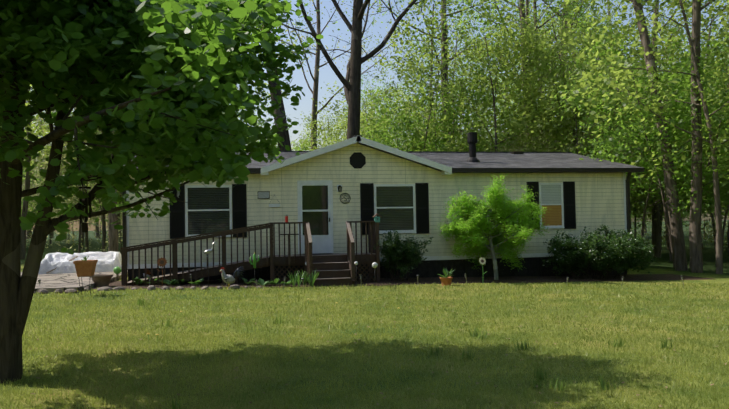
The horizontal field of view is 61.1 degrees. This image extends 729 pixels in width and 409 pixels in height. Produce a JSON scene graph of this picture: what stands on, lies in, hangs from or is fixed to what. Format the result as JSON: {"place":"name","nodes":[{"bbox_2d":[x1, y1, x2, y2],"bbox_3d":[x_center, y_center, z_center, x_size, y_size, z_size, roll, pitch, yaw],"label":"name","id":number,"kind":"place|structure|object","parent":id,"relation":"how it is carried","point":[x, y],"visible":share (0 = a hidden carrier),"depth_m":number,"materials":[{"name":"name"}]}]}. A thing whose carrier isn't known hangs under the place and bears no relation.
{"place":"outdoors","nodes":[
{"label":"outdoors","id":0,"kind":"place"},
{"bbox_2d":[0,220,728,408],"bbox_3d":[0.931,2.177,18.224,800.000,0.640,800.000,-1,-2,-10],"label":"lawn","id":1,"kind":"structure","parent":0,"point":[663,264],"depth_m":8.06,"materials":[{"name":"plant"}]},
{"bbox_2d":[0,84,63,259],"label":"tree","id":2,"kind":"object","parent":1,"relation":"on","point":[24,214],"depth_m":27.79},
{"bbox_2d":[21,156,91,247],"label":"tree","id":3,"kind":"object","parent":1,"relation":"on","point":[35,185],"depth_m":38.02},
{"bbox_2d":[23,87,92,251],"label":"forest tree","id":4,"kind":"object","parent":1,"relation":"on","point":[49,153],"depth_m":34.14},
{"bbox_2d":[29,191,96,243],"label":"brush","id":5,"kind":"object","parent":1,"relation":"on","point":[72,226],"depth_m":49.20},
{"bbox_2d":[21,149,117,247],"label":"tree","id":6,"kind":"object","parent":1,"relation":"on","point":[61,196],"depth_m":42.38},
{"bbox_2d":[24,107,117,251],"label":"tree","id":7,"kind":"object","parent":1,"relation":"on","point":[41,134],"depth_m":27.65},
{"bbox_2d":[24,108,121,254],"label":"tree","id":8,"kind":"object","parent":1,"relation":"on","point":[73,238],"depth_m":30.52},
{"bbox_2d":[21,269,127,291],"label":"stone patio","id":9,"kind":"structure","parent":1,"relation":"on","point":[54,282],"depth_m":15.94,"materials":[{"name":"stone"}]},
{"bbox_2d":[39,251,120,273],"bbox_3d":[-8.911,1.819,19.501,2.450,0.640,1.100,0,-2,-16],"label":"pile","id":10,"kind":"object","parent":9,"relation":"on","point":[109,261],"visible":0.74,"depth_m":19.27,"materials":[{"name":"white plastic"}]},
{"bbox_2d":[34,129,122,251],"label":"forest tree","id":11,"kind":"object","parent":1,"relation":"on","point":[46,162],"depth_m":27.47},
{"bbox_2d":[43,108,121,223],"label":"tree","id":12,"kind":"object","parent":1,"relation":"on","point":[84,149],"depth_m":28.15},
{"bbox_2d":[78,275,93,294],"bbox_3d":[-6.147,1.787,13.611,0.352,0.427,0.352,-1,-2,-10],"label":"plant stand","id":13,"kind":"object","parent":1,"relation":"on","point":[82,284],"visible":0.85,"depth_m":13.52,"materials":[{"name":"black metal"}]},
{"bbox_2d":[73,260,97,276],"bbox_3d":[-6.154,1.405,13.624,0.407,0.340,0.407,-1,-2,-10],"label":"square pot","id":14,"kind":"object","parent":13,"relation":"on","point":[86,268],"visible":1,"depth_m":13.46,"materials":[{"name":"ceramic"}]},
{"bbox_2d":[53,149,122,248],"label":"tree","id":15,"kind":"object","parent":1,"relation":"on","point":[100,215],"depth_m":40.85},
{"bbox_2d":[86,193,121,243],"bbox_3d":[-10.705,-1.606,32.430,7.863,9.697,8.519,0,-2,-31],"label":"understory","id":16,"kind":"object","parent":1,"relation":"on","point":[100,228],"depth_m":32.64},
{"bbox_2d":[108,130,118,251],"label":"tree","id":17,"kind":"object","parent":1,"relation":"on","point":[113,244],"visible":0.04,"depth_m":24.52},
{"bbox_2d":[34,284,261,293],"bbox_3d":[-6.793,1.998,14.243,8.785,0.329,0.769,-1,-2,-10],"label":"border rock","id":18,"kind":"object","parent":1,"relation":"on","point":[86,288],"visible":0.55,"depth_m":14.62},
{"bbox_2d":[0,0,322,382],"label":"tree","id":19,"kind":"object","parent":1,"relation":"on","point":[210,36],"depth_m":5.50,"materials":[{"name":"plant"}]},
{"bbox_2d":[79,187,90,231],"bbox_3d":[-2.953,0.029,6.517,0.125,0.529,0.125,-1,-2,-10],"label":"dark wind chime","id":20,"kind":"object","parent":19,"relation":"attached to","point":[84,227],"visible":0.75,"depth_m":6.51,"materials":[{"name":"black metal"}]},
{"bbox_2d":[157,257,166,284],"bbox_3d":[-5.075,1.734,15.465,0.266,0.826,0.073,-1,-2,-10],"label":"flower garden stake","id":21,"kind":"object","parent":1,"relation":"on","point":[161,261],"visible":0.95,"depth_m":15.46,"materials":[{"name":"metal"}]},
{"bbox_2d":[120,222,272,285],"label":"ramp","id":22,"kind":"structure","parent":1,"relation":"on","point":[214,270],"depth_m":16.05,"materials":[{"name":"brown wood"}]},
{"bbox_2d":[198,242,216,286],"bbox_3d":[-3.838,1.531,15.144,0.470,1.214,0.210,-1,-2,-10],"label":"bird garden stake","id":23,"kind":"object","parent":1,"relation":"on","point":[208,251],"visible":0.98,"depth_m":15.13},
{"bbox_2d":[220,267,243,287],"bbox_3d":[-3.284,1.800,15.308,0.632,0.533,0.289,0,-2,-36],"label":"rooster","id":24,"kind":"object","parent":1,"relation":"on","point":[230,279],"visible":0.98,"depth_m":15.23,"materials":[{"name":"white paint"}]},
{"bbox_2d":[250,253,258,269],"bbox_3d":[-2.752,1.663,15.461,0.246,0.918,0.080,-1,-2,-10],"label":"cactus ornament","id":25,"kind":"object","parent":1,"relation":"on","point":[254,261],"visible":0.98,"depth_m":15.44,"materials":[{"name":"green metal"}]},
{"bbox_2d":[221,8,311,150],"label":"tree","id":26,"kind":"object","parent":1,"relation":"on","point":[284,42],"depth_m":30.72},
{"bbox_2d":[247,105,320,150],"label":"forest tree","id":27,"kind":"object","parent":1,"relation":"on","point":[298,148],"depth_m":42.97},
{"bbox_2d":[260,0,321,150],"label":"leaning tree","id":28,"kind":"object","parent":1,"relation":"on","point":[284,134],"depth_m":28.77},
{"bbox_2d":[256,130,338,150],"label":"brush","id":29,"kind":"object","parent":1,"relation":"on","point":[309,142],"depth_m":44.56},
{"bbox_2d":[287,269,319,286],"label":"iris plants","id":30,"kind":"object","parent":1,"relation":"on","point":[296,276],"visible":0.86,"depth_m":15.36,"materials":[{"name":"green plant"}]},
{"bbox_2d":[296,124,342,148],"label":"brush","id":31,"kind":"object","parent":1,"relation":"on","point":[303,139],"visible":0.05,"depth_m":50.26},
{"bbox_2d":[299,105,346,146],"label":"forest tree","id":32,"kind":"object","parent":1,"relation":"on","point":[325,124],"depth_m":94.08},
{"bbox_2d":[269,221,380,282],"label":"deck","id":33,"kind":"structure","parent":1,"relation":"on","point":[371,256],"depth_m":16.77,"materials":[{"name":"brown wood"}]},
{"bbox_2d":[279,234,298,264],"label":"deck railing","id":34,"kind":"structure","parent":33,"relation":"attached to","point":[289,256],"depth_m":16.33,"materials":[{"name":"brown wood"}]},
{"bbox_2d":[305,221,354,285],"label":"steps","id":35,"kind":"structure","parent":1,"relation":"on","point":[337,270],"depth_m":16.14,"materials":[{"name":"brown wood"}]},
{"bbox_2d":[275,0,400,149],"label":"forest tree","id":36,"kind":"object","parent":1,"relation":"on","point":[315,78],"depth_m":41.05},
{"bbox_2d":[293,99,397,150],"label":"forest tree","id":37,"kind":"object","parent":1,"relation":"on","point":[329,131],"depth_m":36.69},
{"bbox_2d":[262,0,445,138],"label":"tree","id":38,"kind":"object","parent":1,"relation":"on","point":[351,81],"depth_m":30.79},
{"bbox_2d":[332,107,406,150],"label":"forest tree","id":39,"kind":"object","parent":1,"relation":"on","point":[362,125],"visible":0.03,"depth_m":55.84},
{"bbox_2d":[341,70,397,132],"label":"forest tree","id":40,"kind":"object","parent":1,"relation":"on","point":[370,90],"depth_m":98.76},
{"bbox_2d":[344,81,404,143],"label":"forest tree","id":41,"kind":"object","parent":1,"relation":"on","point":[379,98],"depth_m":83.09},
{"bbox_2d":[128,257,626,280],"bbox_3d":[0.200,2.366,22.254,15.060,1.100,8.140,-1,-2,-10],"label":"house skirting","id":42,"kind":"object","parent":1,"relation":"on","point":[533,266],"visible":0.14,"depth_m":18.59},
{"bbox_2d":[311,79,448,150],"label":"tree","id":43,"kind":"object","parent":1,"relation":"on","point":[338,119],"depth_m":41.35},
{"bbox_2d":[93,274,710,288],"bbox_3d":[1.511,2.139,17.269,17.600,0.352,2.487,-1,-2,-10],"label":"mulch bed","id":44,"kind":"object","parent":1,"relation":"on","point":[503,279],"visible":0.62,"depth_m":17.46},
{"bbox_2d":[91,274,112,286],"bbox_3d":[-6.603,1.915,15.515,0.517,0.300,0.530,-1,-2,-10],"label":"planter pot","id":45,"kind":"object","parent":44,"relation":"on","point":[101,280],"visible":0.88,"depth_m":15.36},
{"bbox_2d":[132,276,292,285],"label":"hosta plants","id":46,"kind":"object","parent":44,"relation":"on","point":[199,281],"visible":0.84,"depth_m":15.78,"materials":[{"name":"green plant"}]},
{"bbox_2d":[373,230,432,280],"bbox_3d":[1.012,1.439,17.279,1.766,1.506,1.444,-1,-2,-10],"label":"shrub by steps","id":47,"kind":"object","parent":1,"relation":"on","point":[410,255],"depth_m":17.16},
{"bbox_2d":[360,84,447,148],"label":"forest tree","id":48,"kind":"object","parent":1,"relation":"on","point":[370,109],"depth_m":42.82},
{"bbox_2d":[137,298,671,408],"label":"grass tufts","id":49,"kind":"object","parent":1,"relation":"on","point":[539,375],"visible":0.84,"depth_m":7.20,"materials":[{"name":"green plant"}]},
{"bbox_2d":[362,95,456,151],"bbox_3d":[1.465,-1.117,30.755,6.245,7.904,5.745,-2,-2,29],"label":"understory","id":50,"kind":"object","parent":1,"relation":"on","point":[399,135],"depth_m":29.80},
{"bbox_2d":[365,0,496,141],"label":"forest tree","id":51,"kind":"object","parent":1,"relation":"on","point":[430,47],"depth_m":55.70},
{"bbox_2d":[334,0,529,144],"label":"forest tree","id":52,"kind":"object","parent":1,"relation":"on","point":[428,3],"depth_m":43.40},
{"bbox_2d":[395,39,470,131],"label":"forest tree","id":53,"kind":"object","parent":1,"relation":"on","point":[436,74],"depth_m":84.16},
{"bbox_2d":[362,44,506,151],"bbox_3d":[3.027,-2.681,30.919,8.308,11.005,7.989,-1,-2,-15],"label":"tree","id":54,"kind":"object","parent":1,"relation":"on","point":[413,68],"depth_m":31.31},
{"bbox_2d":[360,63,517,151],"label":"tree","id":55,"kind":"object","parent":1,"relation":"on","point":[421,124],"depth_m":32.24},
{"bbox_2d":[378,1,499,142],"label":"forest tree","id":56,"kind":"object","parent":1,"relation":"on","point":[448,41],"depth_m":75.98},
{"bbox_2d":[440,277,452,285],"bbox_3d":[2.119,1.991,15.988,0.331,0.220,0.339,-1,-2,-10],"label":"terracotta pot","id":57,"kind":"object","parent":1,"relation":"on","point":[446,281],"visible":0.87,"depth_m":15.88,"materials":[{"name":"orange ceramic"}]},
{"bbox_2d":[438,268,453,277],"bbox_3d":[2.123,1.768,15.998,0.513,0.267,0.298,-1,-2,-10],"label":"terracotta pot plant","id":58,"kind":"object","parent":57,"relation":"in","point":[445,271],"visible":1,"depth_m":15.97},
{"bbox_2d":[414,45,499,139],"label":"forest tree","id":59,"kind":"object","parent":1,"relation":"on","point":[466,83],"depth_m":59.23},
{"bbox_2d":[368,0,550,151],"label":"tree","id":60,"kind":"object","parent":1,"relation":"on","point":[429,27],"depth_m":32.21,"materials":[{"name":"plant"}]},
{"bbox_2d":[421,87,545,151],"bbox_3d":[6.993,-2.061,34.245,7.870,9.961,7.240,-1,-2,3],"label":"understory","id":61,"kind":"object","parent":1,"relation":"on","point":[479,136],"visible":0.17,"depth_m":33.36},
{"bbox_2d":[435,174,548,279],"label":"tree","id":62,"kind":"object","parent":1,"relation":"on","point":[476,214],"depth_m":17.48,"materials":[{"name":"plant"}]},
{"bbox_2d":[406,0,597,156],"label":"tree","id":63,"kind":"object","parent":1,"relation":"on","point":[479,56],"depth_m":30.26,"materials":[{"name":"plant"}]},
{"bbox_2d":[482,45,536,141],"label":"forest tree","id":64,"kind":"object","parent":1,"relation":"on","point":[500,99],"depth_m":68.17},
{"bbox_2d":[482,133,549,151],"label":"forest tree","id":65,"kind":"object","parent":1,"relation":"on","point":[516,146],"visible":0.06,"depth_m":30.80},
{"bbox_2d":[433,0,614,145],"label":"forest tree","id":66,"kind":"object","parent":1,"relation":"on","point":[518,26],"depth_m":49.57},
{"bbox_2d":[442,0,611,142],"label":"forest tree","id":67,"kind":"object","parent":1,"relation":"on","point":[544,6],"depth_m":36.63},
{"bbox_2d":[467,42,590,150],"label":"tree","id":68,"kind":"object","parent":1,"relation":"on","point":[537,78],"depth_m":32.50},
{"bbox_2d":[489,129,576,151],"bbox_3d":[8.309,-0.586,30.788,5.820,6.625,5.372,0,-2,-40],"label":"understory","id":69,"kind":"object","parent":1,"relation":"on","point":[546,146],"visible":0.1,"depth_m":30.44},
{"bbox_2d":[491,0,583,134],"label":"forest tree","id":70,"kind":"object","parent":1,"relation":"on","point":[520,57],"depth_m":63.48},
{"bbox_2d":[477,0,612,139],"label":"forest tree","id":71,"kind":"object","parent":1,"relation":"on","point":[544,19],"depth_m":42.88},
{"bbox_2d":[485,0,628,126],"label":"forest tree","id":72,"kind":"object","parent":1,"relation":"on","point":[574,22],"depth_m":64.31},
{"bbox_2d":[479,26,639,156],"bbox_3d":[10.006,-3.106,31.357,9.159,12.132,8.807,0,-2,-31],"label":"tree","id":73,"kind":"object","parent":1,"relation":"on","point":[555,55],"depth_m":31.28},
{"bbox_2d":[465,0,680,150],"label":"tree","id":74,"kind":"object","parent":1,"relation":"on","point":[537,124],"depth_m":33.13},
{"bbox_2d":[525,0,621,137],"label":"forest tree","id":75,"kind":"object","parent":1,"relation":"on","point":[578,25],"depth_m":52.16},
{"bbox_2d":[484,6,667,187],"bbox_3d":[11.237,-3.600,31.761,9.782,12.798,8.146,-1,-2,-8],"label":"tree","id":76,"kind":"object","parent":1,"relation":"on","point":[572,123],"depth_m":30.92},
{"bbox_2d":[503,0,663,135],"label":"forest tree","id":77,"kind":"object","parent":1,"relation":"on","point":[592,26],"depth_m":44.45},
{"bbox_2d":[502,51,665,217],"bbox_3d":[10.277,-2.072,29.468,6.314,9.920,7.581,1,-3,-44],"label":"tree","id":78,"kind":"object","parent":1,"relation":"on","point":[553,118],"depth_m":29.14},
{"bbox_2d":[540,46,675,209],"bbox_3d":[13.207,-2.865,34.997,8.363,11.506,9.091,1,-2,-40],"label":"tree","id":79,"kind":"object","parent":1,"relation":"on","point":[588,115],"visible":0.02,"depth_m":32.97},
{"bbox_2d":[539,12,676,163],"bbox_3d":[13.937,-4.013,33.859,10.272,13.605,9.877,0,-2,-20],"label":"tree","id":80,"kind":"object","parent":1,"relation":"on","point":[606,50],"depth_m":33.75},
{"bbox_2d":[529,0,691,106],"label":"forest tree","id":81,"kind":"object","parent":1,"relation":"on","point":[595,17],"depth_m":55.82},
{"bbox_2d":[561,99,690,229],"bbox_3d":[12.426,-1.161,29.428,6.621,8.166,7.173,-2,-2,33],"label":"forest tree","id":82,"kind":"object","parent":1,"relation":"on","point":[614,113],"depth_m":28.95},
{"bbox_2d":[548,0,715,257],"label":"forest tree","id":83,"kind":"object","parent":1,"relation":"on","point":[656,240],"depth_m":30.78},
{"bbox_2d":[590,132,683,222],"bbox_3d":[13.320,-0.744,31.193,6.017,7.421,6.519,0,-2,-17],"label":"understory","id":84,"kind":"object","parent":1,"relation":"on","point":[635,185],"depth_m":29.80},
{"bbox_2d":[550,0,728,273],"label":"tree","id":85,"kind":"object","parent":1,"relation":"on","point":[626,75],"depth_m":19.94,"materials":[{"name":"plant"}]},
{"bbox_2d":[551,7,728,267],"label":"tree","id":86,"kind":"object","parent":1,"relation":"on","point":[626,148],"depth_m":22.04,"materials":[{"name":"plant"}]},
{"bbox_2d":[572,77,727,242],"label":"tree","id":87,"kind":"object","parent":1,"relation":"on","point":[687,208],"depth_m":32.40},
{"bbox_2d":[583,0,728,260],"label":"tree","id":88,"kind":"object","parent":1,"relation":"on","point":[711,38],"depth_m":25.58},
{"bbox_2d":[584,29,728,255],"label":"tree","id":89,"kind":"object","parent":1,"relation":"on","point":[634,137],"depth_m":25.59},
{"bbox_2d":[629,0,687,270],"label":"tree trunk","id":90,"kind":"object","parent":1,"relation":"on","point":[678,246],"visible":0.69,"depth_m":21.79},
{"bbox_2d":[601,42,728,235],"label":"tree","id":91,"kind":"object","parent":1,"relation":"on","point":[671,109],"depth_m":33.84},
{"bbox_2d":[627,57,705,249],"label":"forest tree","id":92,"kind":"object","parent":1,"relation":"on","point":[667,242],"depth_m":38.61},
{"bbox_2d":[631,196,704,241],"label":"brush","id":93,"kind":"object","parent":1,"relation":"on","point":[651,223],"depth_m":47.28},
{"bbox_2d":[614,58,728,260],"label":"tree","id":94,"kind":"object","parent":1,"relation":"on","point":[641,200],"depth_m":28.01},
{"bbox_2d":[623,24,728,267],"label":"forest tree","id":95,"kind":"object","parent":1,"relation":"on","point":[683,65],"depth_m":22.07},
{"bbox_2d":[631,157,724,248],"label":"tree","id":96,"kind":"object","parent":1,"relation":"on","point":[688,207],"depth_m":38.09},
{"bbox_2d":[639,0,728,253],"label":"tree","id":97,"kind":"object","parent":1,"relation":"on","point":[706,22],"depth_m":32.33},
{"bbox_2d":[651,10,728,205],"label":"forest tree","id":98,"kind":"object","parent":1,"relation":"on","point":[687,92],"depth_m":27.69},
{"bbox_2d":[689,0,714,272],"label":"tree trunk","id":99,"kind":"object","parent":1,"relation":"on","point":[696,261],"visible":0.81,"depth_m":20.68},
{"bbox_2d":[677,95,728,246],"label":"tree","id":100,"kind":"object","parent":1,"relation":"on","point":[721,198],"depth_m":25.35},
{"bbox_2d":[691,26,728,215],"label":"forest tree","id":101,"kind":"object","parent":1,"relation":"on","point":[715,97],"depth_m":19.47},
{"bbox_2d":[701,179,728,247],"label":"forest tree","id":102,"kind":"object","parent":1,"relation":"on","point":[714,222],"depth_m":35.74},
{"bbox_2d":[24,0,728,231],"label":"sky","id":103,"kind":"structure","parent":0,"point":[327,75],"materials":[{"name":"blue"}]},
{"bbox_2d":[129,143,624,263],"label":"house walls","id":104,"kind":"structure","parent":0,"point":[599,198],"depth_m":18.11,"materials":[{"name":"plastic"}]},
{"bbox_2d":[169,185,184,238],"bbox_3d":[-5.208,0.194,17.161,0.405,1.510,0.034,-1,-2,-10],"label":"shutter","id":105,"kind":"object","parent":104,"relation":"attached to","point":[177,219],"visible":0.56,"depth_m":17.15,"materials":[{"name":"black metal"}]},
{"bbox_2d":[185,185,232,237],"bbox_3d":[-4.369,0.192,17.308,1.290,1.465,0.045,-1,-2,-10],"label":"window","id":106,"kind":"structure","parent":104,"relation":"attached to","point":[208,208],"depth_m":17.31,"materials":[{"name":"clear glass"}]},
{"bbox_2d":[232,184,246,237],"bbox_3d":[-3.536,0.175,17.465,0.395,1.510,0.034,-1,-2,-10],"label":"shutter","id":107,"kind":"object","parent":104,"relation":"attached to","point":[239,205],"visible":1,"depth_m":17.45,"materials":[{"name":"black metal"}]},
{"bbox_2d":[258,191,269,198],"bbox_3d":[-2.879,-0.268,17.609,0.340,0.210,0.016,-1,-2,-10],"label":"wall sign","id":108,"kind":"object","parent":104,"relation":"attached to","point":[263,194],"visible":1,"depth_m":17.60,"materials":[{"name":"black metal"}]},
{"bbox_2d":[297,180,333,253],"bbox_3d":[-1.414,0.368,17.810,1.020,2.130,0.100,-1,-2,-10],"label":"house door","id":109,"kind":"structure","parent":104,"relation":"in","point":[315,203],"depth_m":17.85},
{"bbox_2d":[260,135,451,175],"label":"gable roof trim","id":110,"kind":"structure","parent":104,"relation":"on","point":[361,140],"depth_m":17.87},
{"bbox_2d":[350,152,365,168],"bbox_3d":[-0.201,-1.294,18.131,0.471,0.471,0.025,-1,-2,-10],"label":"gable vent","id":111,"kind":"object","parent":104,"relation":"attached to","point":[357,159],"visible":1,"depth_m":18.12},
{"bbox_2d":[360,183,373,234],"bbox_3d":[0.079,0.132,18.122,0.395,1.510,0.034,-1,-2,-10],"label":"shutter","id":112,"kind":"object","parent":104,"relation":"attached to","point":[367,200],"visible":0.8,"depth_m":18.11,"materials":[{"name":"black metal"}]},
{"bbox_2d":[126,173,626,268],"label":"house trim","id":113,"kind":"structure","parent":104,"relation":"attached to","point":[167,265],"depth_m":18.44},
{"bbox_2d":[121,169,643,281],"bbox_3d":[0.175,0.631,22.284,16.080,3.109,8.790,-1,-2,-10],"label":"house gutter","id":114,"kind":"object","parent":104,"relation":"attached to","point":[124,225],"visible":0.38,"depth_m":18.92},
{"bbox_2d":[123,151,644,173],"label":"house roof","id":115,"kind":"structure","parent":104,"relation":"on","point":[526,160],"depth_m":20.58,"materials":[{"name":"grey"}]},
{"bbox_2d":[466,132,479,161],"bbox_3d":[3.535,-1.849,20.188,0.468,0.995,0.480,-1,-2,-10],"label":"chimney","id":116,"kind":"object","parent":115,"relation":"on","point":[471,139],"visible":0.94,"depth_m":20.08,"materials":[{"name":"black metal"}]},
{"bbox_2d":[374,184,416,233],"bbox_3d":[0.904,0.125,18.267,1.270,1.455,0.045,-1,-2,-10],"label":"window","id":117,"kind":"structure","parent":104,"relation":"in","point":[394,206],"depth_m":18.28,"materials":[{"name":"clear glass"}]},
{"bbox_2d":[415,183,428,233],"bbox_3d":[1.727,0.113,18.422,0.395,1.510,0.034,-1,-2,-10],"label":"shutter","id":118,"kind":"object","parent":104,"relation":"attached to","point":[422,206],"visible":1,"depth_m":18.41,"materials":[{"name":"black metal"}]},
{"bbox_2d":[526,182,539,228],"bbox_3d":[5.209,0.032,19.057,0.385,1.470,0.034,-1,-2,-10],"label":"shutter","id":119,"kind":"object","parent":104,"relation":"attached to","point":[534,186],"visible":0.42,"depth_m":19.06,"materials":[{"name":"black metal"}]},
{"bbox_2d":[539,183,564,228],"bbox_3d":[5.808,0.032,19.160,0.820,1.425,0.045,-1,-2,-10],"label":"window","id":120,"kind":"structure","parent":104,"relation":"attached to","point":[551,197],"depth_m":19.17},
{"bbox_2d":[563,182,575,228],"bbox_3d":[6.404,0.018,19.274,0.385,1.470,0.034,-1,-2,-10],"label":"shutter","id":121,"kind":"object","parent":104,"relation":"attached to","point":[569,205],"visible":1,"depth_m":19.26,"materials":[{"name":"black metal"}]},
{"bbox_2d":[540,224,657,278],"bbox_3d":[7.027,1.389,18.148,3.604,1.710,2.352,-1,-2,-10],"label":"bush","id":122,"kind":"object","parent":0,"point":[630,242],"depth_m":17.91,"materials":[{"name":"plant"}]},
{"bbox_2d":[543,231,655,265],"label":"flowers","id":123,"kind":"object","parent":122,"relation":"attached to","point":[601,251],"visible":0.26,"depth_m":17.86,"materials":[{"name":"white plant"}]},
{"bbox_2d":[534,58,680,214],"bbox_3d":[12.465,-2.238,32.721,7.767,10.687,8.443,-1,-2,0],"label":"tree","id":124,"kind":"object","parent":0,"point":[587,148],"depth_m":31.41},
{"bbox_2d":[663,108,724,250],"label":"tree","id":125,"kind":"object","parent":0,"point":[713,224],"depth_m":35.63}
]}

